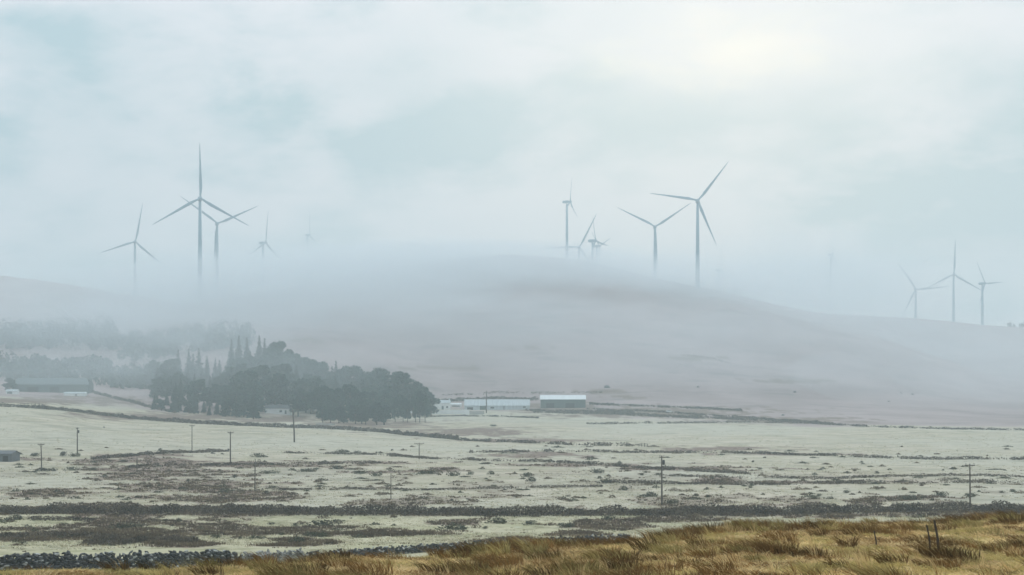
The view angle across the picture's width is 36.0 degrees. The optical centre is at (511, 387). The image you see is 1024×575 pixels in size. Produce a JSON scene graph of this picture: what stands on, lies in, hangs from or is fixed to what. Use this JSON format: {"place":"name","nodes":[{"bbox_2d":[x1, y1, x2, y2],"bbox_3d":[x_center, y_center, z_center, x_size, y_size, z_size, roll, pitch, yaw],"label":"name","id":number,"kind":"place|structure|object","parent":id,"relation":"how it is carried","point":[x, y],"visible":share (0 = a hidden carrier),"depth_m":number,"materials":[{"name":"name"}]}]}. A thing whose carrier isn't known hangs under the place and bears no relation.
{"place":"outdoors","nodes":[
{"label":"outdoors","id":0,"kind":"place"},
{"bbox_2d":[0,255,1023,574],"bbox_3d":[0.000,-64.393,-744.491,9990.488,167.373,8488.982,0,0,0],"label":"ground","id":1,"kind":"structure","parent":0,"point":[516,325],"depth_m":1052.93,"materials":[{"name":"plant"}]},
{"bbox_2d":[1,378,17,389],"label":"broadleaf tree","id":2,"kind":"object","parent":1,"relation":"on","point":[9,384],"visible":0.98,"depth_m":915.34,"materials":[{"name":"green plant"}]},
{"bbox_2d":[0,450,19,461],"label":"field shed","id":3,"kind":"structure","parent":1,"relation":"on","point":[9,455],"depth_m":383.06,"materials":[{"name":"metal"}]},
{"bbox_2d":[0,515,97,520],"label":"hedge","id":4,"kind":"object","parent":1,"relation":"on","point":[74,518],"visible":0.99,"depth_m":224.84,"materials":[{"name":"green plant"}]},
{"bbox_2d":[12,378,93,393],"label":"farm shed","id":5,"kind":"structure","parent":1,"relation":"on","point":[59,385],"depth_m":923.33,"materials":[{"name":"grey metal"}]},
{"bbox_2d":[0,530,119,539],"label":"hedge","id":6,"kind":"object","parent":1,"relation":"on","point":[55,533],"visible":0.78,"depth_m":181.11,"materials":[{"name":"green plant"}]},
{"bbox_2d":[0,314,121,350],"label":"wood","id":7,"kind":"object","parent":1,"relation":"on","point":[37,336],"visible":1,"depth_m":1159.45,"materials":[{"name":"green plant"}]},
{"bbox_2d":[0,350,161,388],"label":"wood","id":8,"kind":"object","parent":1,"relation":"on","point":[96,368],"visible":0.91,"depth_m":992.63,"materials":[{"name":"green plant"}]},
{"bbox_2d":[0,549,237,570],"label":"stone wall","id":9,"kind":"structure","parent":1,"relation":"on","point":[68,560],"depth_m":123.42,"materials":[{"name":"grey stone"}]},
{"bbox_2d":[98,204,163,295],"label":"wind turbine","id":10,"kind":"object","parent":1,"relation":"on","point":[134,275],"visible":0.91,"depth_m":1981.78,"materials":[{"name":"paint"}]},
{"bbox_2d":[92,390,175,412],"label":"hedge","id":11,"kind":"object","parent":1,"relation":"on","point":[125,400],"visible":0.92,"depth_m":861.76,"materials":[{"name":"green plant"}]},
{"bbox_2d":[81,535,200,545],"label":"hedge","id":12,"kind":"object","parent":1,"relation":"on","point":[123,541],"visible":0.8,"depth_m":168.36,"materials":[{"name":"green plant"}]},
{"bbox_2d":[146,360,160,382],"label":"broadleaf tree","id":13,"kind":"object","parent":1,"relation":"on","point":[152,366],"visible":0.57,"depth_m":958.21,"materials":[{"name":"green plant"}]},
{"bbox_2d":[147,377,166,397],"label":"broadleaf tree","id":14,"kind":"object","parent":1,"relation":"on","point":[154,387],"visible":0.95,"depth_m":873.05,"materials":[{"name":"green plant"}]},
{"bbox_2d":[91,448,228,458],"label":"hedge","id":15,"kind":"object","parent":1,"relation":"on","point":[159,452],"visible":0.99,"depth_m":426.33,"materials":[{"name":"green plant"}]},
{"bbox_2d":[157,367,180,395],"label":"broadleaf tree","id":16,"kind":"object","parent":1,"relation":"on","point":[172,371],"visible":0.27,"depth_m":903.74,"materials":[{"name":"green plant"}]},
{"bbox_2d":[155,358,184,379],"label":"broadleaf tree","id":17,"kind":"object","parent":1,"relation":"on","point":[170,363],"visible":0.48,"depth_m":920.83,"materials":[{"name":"green plant"}]},
{"bbox_2d":[168,390,178,411],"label":"conifer tree","id":18,"kind":"object","parent":1,"relation":"on","point":[173,406],"visible":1,"depth_m":799.78,"materials":[{"name":"green plant"}]},
{"bbox_2d":[110,319,256,360],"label":"wood","id":19,"kind":"object","parent":1,"relation":"on","point":[160,344],"visible":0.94,"depth_m":1118.48,"materials":[{"name":"green plant"}]},
{"bbox_2d":[182,387,192,412],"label":"conifer tree","id":20,"kind":"object","parent":1,"relation":"on","point":[188,406],"visible":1,"depth_m":810.64,"materials":[{"name":"green plant"}]},
{"bbox_2d":[188,354,198,380],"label":"conifer tree","id":21,"kind":"object","parent":1,"relation":"on","point":[192,370],"visible":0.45,"depth_m":936.43,"materials":[{"name":"green plant"}]},
{"bbox_2d":[182,379,212,408],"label":"broadleaf tree","id":22,"kind":"object","parent":1,"relation":"on","point":[196,386],"visible":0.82,"depth_m":838.37,"materials":[{"name":"green plant"}]},
{"bbox_2d":[195,348,203,376],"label":"conifer tree","id":23,"kind":"object","parent":1,"relation":"on","point":[199,364],"visible":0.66,"depth_m":959.42,"materials":[{"name":"green plant"}]},
{"bbox_2d":[152,143,248,302],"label":"wind turbine","id":24,"kind":"object","parent":1,"relation":"on","point":[200,285],"visible":0.97,"depth_m":1403.99,"materials":[{"name":"paint"}]},
{"bbox_2d":[182,197,258,295],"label":"wind turbine","id":25,"kind":"object","parent":1,"relation":"on","point":[216,250],"visible":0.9,"depth_m":1721.97,"materials":[{"name":"paint"}]},
{"bbox_2d":[219,388,231,416],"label":"conifer tree","id":26,"kind":"object","parent":1,"relation":"on","point":[224,411],"visible":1,"depth_m":790.55,"materials":[{"name":"green plant"}]},
{"bbox_2d":[0,402,458,439],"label":"hedge","id":27,"kind":"object","parent":1,"relation":"on","point":[366,429],"visible":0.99,"depth_m":642.64,"materials":[{"name":"green plant"}]},
{"bbox_2d":[219,363,247,384],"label":"broadleaf tree","id":28,"kind":"object","parent":1,"relation":"on","point":[228,374],"visible":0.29,"depth_m":877.99,"materials":[{"name":"green plant"}]},
{"bbox_2d":[222,357,248,381],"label":"broadleaf tree","id":29,"kind":"object","parent":1,"relation":"on","point":[235,362],"visible":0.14,"depth_m":902.03,"materials":[{"name":"green plant"}]},
{"bbox_2d":[229,386,243,416],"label":"conifer tree","id":30,"kind":"object","parent":1,"relation":"on","point":[236,408],"visible":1,"depth_m":804.02,"materials":[{"name":"green plant"}]},
{"bbox_2d":[226,370,257,399],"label":"broadleaf tree","id":31,"kind":"object","parent":1,"relation":"on","point":[237,380],"visible":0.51,"depth_m":831.16,"materials":[{"name":"green plant"}]},
{"bbox_2d":[122,460,380,468],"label":"hedge","id":32,"kind":"object","parent":1,"relation":"on","point":[237,463],"visible":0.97,"depth_m":383.70,"materials":[{"name":"green plant"}]},
{"bbox_2d":[243,355,264,377],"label":"broadleaf tree","id":33,"kind":"object","parent":1,"relation":"on","point":[252,361],"visible":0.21,"depth_m":914.76,"materials":[{"name":"green plant"}]},
{"bbox_2d":[247,388,261,418],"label":"conifer tree","id":34,"kind":"object","parent":1,"relation":"on","point":[253,412],"visible":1,"depth_m":786.79,"materials":[{"name":"green plant"}]},
{"bbox_2d":[249,365,272,396],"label":"broadleaf tree","id":35,"kind":"object","parent":1,"relation":"on","point":[262,371],"visible":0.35,"depth_m":864.05,"materials":[{"name":"green plant"}]},
{"bbox_2d":[251,217,278,290],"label":"wind turbine","id":36,"kind":"object","parent":1,"relation":"on","point":[262,243],"visible":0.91,"depth_m":1998.56,"materials":[{"name":"paint"}]},
{"bbox_2d":[259,351,282,365],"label":"broadleaf tree","id":37,"kind":"object","parent":1,"relation":"on","point":[266,357],"visible":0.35,"depth_m":937.53,"materials":[{"name":"green plant"}]},
{"bbox_2d":[238,547,304,561],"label":"stone wall","id":38,"kind":"structure","parent":1,"relation":"on","point":[279,553],"depth_m":138.96,"materials":[{"name":"grey stone"}]},
{"bbox_2d":[260,373,289,405],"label":"broadleaf tree","id":39,"kind":"object","parent":1,"relation":"on","point":[275,393],"visible":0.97,"depth_m":847.87,"materials":[{"name":"green plant"}]},
{"bbox_2d":[264,341,286,353],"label":"broadleaf tree","id":40,"kind":"object","parent":1,"relation":"on","point":[279,346],"visible":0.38,"depth_m":982.43,"materials":[{"name":"green plant"}]},
{"bbox_2d":[265,405,291,414],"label":"cottage","id":41,"kind":"structure","parent":1,"relation":"on","point":[279,409],"depth_m":841.15,"materials":[{"name":"paint"}]},
{"bbox_2d":[268,355,292,372],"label":"broadleaf tree","id":42,"kind":"object","parent":1,"relation":"on","point":[278,360],"visible":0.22,"depth_m":933.73,"materials":[{"name":"green plant"}]},
{"bbox_2d":[266,363,296,391],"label":"broadleaf tree","id":43,"kind":"object","parent":1,"relation":"on","point":[285,369],"visible":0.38,"depth_m":882.54,"materials":[{"name":"green plant"}]},
{"bbox_2d":[285,387,310,416],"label":"broadleaf tree","id":44,"kind":"object","parent":1,"relation":"on","point":[298,398],"visible":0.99,"depth_m":834.60,"materials":[{"name":"green plant"}]},
{"bbox_2d":[288,353,310,378],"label":"broadleaf tree","id":45,"kind":"object","parent":1,"relation":"on","point":[301,364],"visible":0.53,"depth_m":963.18,"materials":[{"name":"green plant"}]},
{"bbox_2d":[302,377,321,391],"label":"broadleaf tree","id":46,"kind":"object","parent":1,"relation":"on","point":[316,382],"visible":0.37,"depth_m":881.31,"materials":[{"name":"green plant"}]},
{"bbox_2d":[306,392,317,413],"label":"broadleaf tree","id":47,"kind":"object","parent":1,"relation":"on","point":[310,405],"visible":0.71,"depth_m":852.73,"materials":[{"name":"green plant"}]},
{"bbox_2d":[302,364,323,378],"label":"broadleaf tree","id":48,"kind":"object","parent":1,"relation":"on","point":[312,368],"visible":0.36,"depth_m":944.37,"materials":[{"name":"green plant"}]},
{"bbox_2d":[300,519,338,525],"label":"gorse bush","id":49,"kind":"object","parent":1,"relation":"on","point":[322,522],"visible":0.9,"depth_m":213.75,"materials":[{"name":"green plant"}]},
{"bbox_2d":[312,361,333,381],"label":"broadleaf tree","id":50,"kind":"object","parent":1,"relation":"on","point":[324,371],"visible":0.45,"depth_m":947.67,"materials":[{"name":"green plant"}]},
{"bbox_2d":[316,405,329,422],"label":"broadleaf tree","id":51,"kind":"object","parent":1,"relation":"on","point":[320,411],"visible":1,"depth_m":774.80,"materials":[{"name":"green plant"}]},
{"bbox_2d":[322,408,337,422],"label":"broadleaf tree","id":52,"kind":"object","parent":1,"relation":"on","point":[331,413],"visible":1,"depth_m":774.35,"materials":[{"name":"green plant"}]},
{"bbox_2d":[332,407,346,422],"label":"broadleaf tree","id":53,"kind":"object","parent":1,"relation":"on","point":[340,410],"visible":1,"depth_m":775.62,"materials":[{"name":"green plant"}]},
{"bbox_2d":[334,365,353,390],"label":"broadleaf tree","id":54,"kind":"object","parent":1,"relation":"on","point":[342,376],"visible":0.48,"depth_m":932.26,"materials":[{"name":"green plant"}]},
{"bbox_2d":[340,384,360,405],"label":"broadleaf tree","id":55,"kind":"object","parent":1,"relation":"on","point":[353,391],"visible":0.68,"depth_m":872.14,"materials":[{"name":"green plant"}]},
{"bbox_2d":[341,365,366,393],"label":"broadleaf tree","id":56,"kind":"object","parent":1,"relation":"on","point":[354,370],"visible":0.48,"depth_m":927.35,"materials":[{"name":"green plant"}]},
{"bbox_2d":[348,405,363,423],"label":"broadleaf tree","id":57,"kind":"object","parent":1,"relation":"on","point":[356,412],"visible":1,"depth_m":769.87,"materials":[{"name":"green plant"}]},
{"bbox_2d":[356,371,374,391],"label":"broadleaf tree","id":58,"kind":"object","parent":1,"relation":"on","point":[362,385],"visible":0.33,"depth_m":916.46,"materials":[{"name":"green plant"}]},
{"bbox_2d":[360,406,371,424],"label":"broadleaf tree","id":59,"kind":"object","parent":1,"relation":"on","point":[365,415],"visible":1,"depth_m":770.49,"materials":[{"name":"green plant"}]},
{"bbox_2d":[368,402,382,424],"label":"broadleaf tree","id":60,"kind":"object","parent":1,"relation":"on","point":[375,413],"visible":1,"depth_m":770.70,"materials":[{"name":"green plant"}]},
{"bbox_2d":[367,367,390,392],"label":"broadleaf tree","id":61,"kind":"object","parent":1,"relation":"on","point":[377,373],"visible":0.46,"depth_m":911.98,"materials":[{"name":"green plant"}]},
{"bbox_2d":[375,405,392,424],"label":"broadleaf tree","id":62,"kind":"object","parent":1,"relation":"on","point":[385,410],"visible":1,"depth_m":770.89,"materials":[{"name":"green plant"}]},
{"bbox_2d":[375,371,404,413],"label":"broadleaf tree","id":63,"kind":"object","parent":1,"relation":"on","point":[385,381],"visible":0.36,"depth_m":903.87,"materials":[{"name":"green plant"}]},
{"bbox_2d":[378,383,405,404],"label":"broadleaf tree","id":64,"kind":"object","parent":1,"relation":"on","point":[391,388],"visible":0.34,"depth_m":891.61,"materials":[{"name":"green plant"}]},
{"bbox_2d":[391,397,399,421],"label":"broadleaf tree","id":65,"kind":"object","parent":1,"relation":"on","point":[394,408],"visible":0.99,"depth_m":813.98,"materials":[{"name":"green plant"}]},
{"bbox_2d":[398,395,407,421],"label":"broadleaf tree","id":66,"kind":"object","parent":1,"relation":"on","point":[401,401],"visible":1,"depth_m":814.20,"materials":[{"name":"green plant"}]},
{"bbox_2d":[393,371,415,398],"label":"broadleaf tree","id":67,"kind":"object","parent":1,"relation":"on","point":[402,377],"visible":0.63,"depth_m":894.94,"materials":[{"name":"green plant"}]},
{"bbox_2d":[401,381,422,415],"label":"broadleaf tree","id":68,"kind":"object","parent":1,"relation":"on","point":[416,385],"visible":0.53,"depth_m":890.04,"materials":[{"name":"green plant"}]},
{"bbox_2d":[410,391,419,421],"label":"broadleaf tree","id":69,"kind":"object","parent":1,"relation":"on","point":[414,401],"visible":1,"depth_m":813.94,"materials":[{"name":"green plant"}]},
{"bbox_2d":[234,484,602,490],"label":"hedge","id":70,"kind":"object","parent":1,"relation":"on","point":[460,488],"visible":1,"depth_m":295.41,"materials":[{"name":"green plant"}]},
{"bbox_2d":[415,391,424,422],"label":"broadleaf tree","id":71,"kind":"object","parent":1,"relation":"on","point":[420,405],"visible":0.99,"depth_m":813.87,"materials":[{"name":"green plant"}]},
{"bbox_2d":[420,395,429,416],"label":"broadleaf tree","id":72,"kind":"object","parent":1,"relation":"on","point":[425,400],"visible":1,"depth_m":813.83,"materials":[{"name":"green plant"}]},
{"bbox_2d":[427,393,440,416],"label":"broadleaf tree","id":73,"kind":"object","parent":1,"relation":"on","point":[434,401],"visible":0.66,"depth_m":883.12,"materials":[{"name":"green plant"}]},
{"bbox_2d":[434,398,450,409],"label":"cottage","id":74,"kind":"structure","parent":1,"relation":"on","point":[444,404],"depth_m":954.85,"materials":[{"name":"white paint"}]},
{"bbox_2d":[435,522,466,529],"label":"gorse bush","id":75,"kind":"object","parent":1,"relation":"on","point":[453,525],"visible":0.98,"depth_m":206.57,"materials":[{"name":"green plant"}]},
{"bbox_2d":[305,533,629,557],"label":"stone wall","id":76,"kind":"structure","parent":1,"relation":"on","point":[406,548],"depth_m":152.86,"materials":[{"name":"grey stone"}]},
{"bbox_2d":[428,414,538,417],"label":"hedge","id":77,"kind":"object","parent":1,"relation":"on","point":[484,415],"visible":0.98,"depth_m":873.87,"materials":[{"name":"green plant"}]},
{"bbox_2d":[440,396,537,401],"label":"hedge","id":78,"kind":"object","parent":1,"relation":"on","point":[490,397],"visible":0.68,"depth_m":1027.90,"materials":[{"name":"green plant"}]},
{"bbox_2d":[464,399,529,409],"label":"farm barn","id":79,"kind":"structure","parent":1,"relation":"on","point":[499,404],"depth_m":959.17,"materials":[{"name":"metal"}]},
{"bbox_2d":[0,509,1023,574],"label":"bank grass","id":80,"kind":"structure","parent":1,"relation":"on","point":[946,557],"depth_m":29.41,"materials":[{"name":"plant"}]},
{"bbox_2d":[0,444,1023,551],"bbox_3d":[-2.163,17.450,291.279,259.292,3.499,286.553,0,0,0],"label":"rush cover","id":81,"kind":"object","parent":1,"relation":"on","point":[233,529],"visible":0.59,"depth_m":231.32,"materials":[{"name":"plant"}]},
{"bbox_2d":[0,500,1023,516],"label":"hedge","id":82,"kind":"object","parent":1,"relation":"on","point":[370,509],"visible":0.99,"depth_m":235.23,"materials":[{"name":"green plant"}]},
{"bbox_2d":[442,390,602,396],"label":"hedge","id":83,"kind":"object","parent":1,"relation":"on","point":[529,392],"visible":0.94,"depth_m":1051.71,"materials":[{"name":"green plant"}]},
{"bbox_2d":[287,451,762,474],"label":"hedge","id":84,"kind":"object","parent":1,"relation":"on","point":[588,462],"visible":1,"depth_m":395.19,"materials":[{"name":"green plant"}]},
{"bbox_2d":[459,437,637,446],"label":"hedge","id":85,"kind":"object","parent":1,"relation":"on","point":[550,442],"visible":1,"depth_m":528.97,"materials":[{"name":"green plant"}]},
{"bbox_2d":[540,395,585,407],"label":"cattle shed","id":86,"kind":"structure","parent":1,"relation":"on","point":[562,401],"depth_m":969.20,"materials":[{"name":"grey metal"}]},
{"bbox_2d":[542,215,595,261],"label":"wind turbine","id":87,"kind":"object","parent":1,"relation":"on","point":[579,249],"visible":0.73,"depth_m":2063.66,"materials":[{"name":"paint"}]},
{"bbox_2d":[562,182,576,258],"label":"wind turbine","id":88,"kind":"object","parent":1,"relation":"on","point":[567,205],"visible":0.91,"depth_m":2048.57,"materials":[{"name":"paint"}]},
{"bbox_2d":[525,409,633,412],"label":"hedge","id":89,"kind":"object","parent":1,"relation":"on","point":[621,411],"visible":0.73,"depth_m":925.49,"materials":[{"name":"green plant"}]},
{"bbox_2d":[588,221,607,262],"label":"wind turbine","id":90,"kind":"object","parent":1,"relation":"on","point":[593,241],"visible":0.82,"depth_m":1948.74,"materials":[{"name":"paint"}]},
{"bbox_2d":[617,204,688,277],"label":"wind turbine","id":91,"kind":"object","parent":1,"relation":"on","point":[655,256],"visible":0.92,"depth_m":1804.95,"materials":[{"name":"paint"}]},
{"bbox_2d":[659,455,664,504],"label":"utility pole","id":92,"kind":"object","parent":1,"relation":"on","point":[662,461],"visible":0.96,"depth_m":254.94,"materials":[{"name":"wood"}]},
{"bbox_2d":[589,402,742,410],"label":"hedge","id":93,"kind":"object","parent":1,"relation":"on","point":[665,406],"visible":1,"depth_m":952.96,"materials":[{"name":"green plant"}]},
{"bbox_2d":[533,410,832,422],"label":"hedge","id":94,"kind":"object","parent":1,"relation":"on","point":[667,415],"visible":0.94,"depth_m":860.16,"materials":[{"name":"green plant"}]},
{"bbox_2d":[651,161,728,288],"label":"wind turbine","id":95,"kind":"object","parent":1,"relation":"on","point":[697,268],"visible":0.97,"depth_m":1571.74,"materials":[{"name":"paint"}]},
{"bbox_2d":[586,408,798,421],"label":"hedge","id":96,"kind":"object","parent":1,"relation":"on","point":[677,412],"visible":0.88,"depth_m":892.91,"materials":[{"name":"green plant"}]},
{"bbox_2d":[469,449,1023,459],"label":"hedge","id":97,"kind":"object","parent":1,"relation":"on","point":[797,454],"visible":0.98,"depth_m":449.73,"materials":[{"name":"green plant"}]},
{"bbox_2d":[586,420,1023,430],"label":"hedge","id":98,"kind":"object","parent":1,"relation":"on","point":[866,425],"visible":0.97,"depth_m":772.99,"materials":[{"name":"green plant"}]},
{"bbox_2d":[607,478,1021,484],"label":"hedge","id":99,"kind":"object","parent":1,"relation":"on","point":[729,482],"visible":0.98,"depth_m":308.76,"materials":[{"name":"green plant"}]},
{"bbox_2d":[827,252,838,313],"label":"wind turbine","id":100,"kind":"object","parent":1,"relation":"on","point":[832,254],"visible":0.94,"depth_m":2948.56,"materials":[{"name":"paint"}]},
{"bbox_2d":[656,473,1023,478],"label":"hedge","id":101,"kind":"object","parent":1,"relation":"on","point":[870,476],"visible":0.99,"depth_m":335.02,"materials":[{"name":"green plant"}]},
{"bbox_2d":[899,265,948,317],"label":"wind turbine","id":102,"kind":"object","parent":1,"relation":"on","point":[912,295],"visible":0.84,"depth_m":2146.62,"materials":[{"name":"paint"}]},
{"bbox_2d":[924,242,983,321],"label":"wind turbine","id":103,"kind":"object","parent":1,"relation":"on","point":[953,299],"visible":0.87,"depth_m":2138.21,"materials":[{"name":"paint"}]},
{"bbox_2d":[977,263,1000,324],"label":"wind turbine","id":104,"kind":"object","parent":1,"relation":"on","point":[982,301],"visible":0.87,"depth_m":2158.60,"materials":[{"name":"paint"}]},
{"bbox_2d":[0,0,1023,326],"label":"sky","id":105,"kind":"structure","parent":0,"point":[880,136],"materials":[{"name":"white"}]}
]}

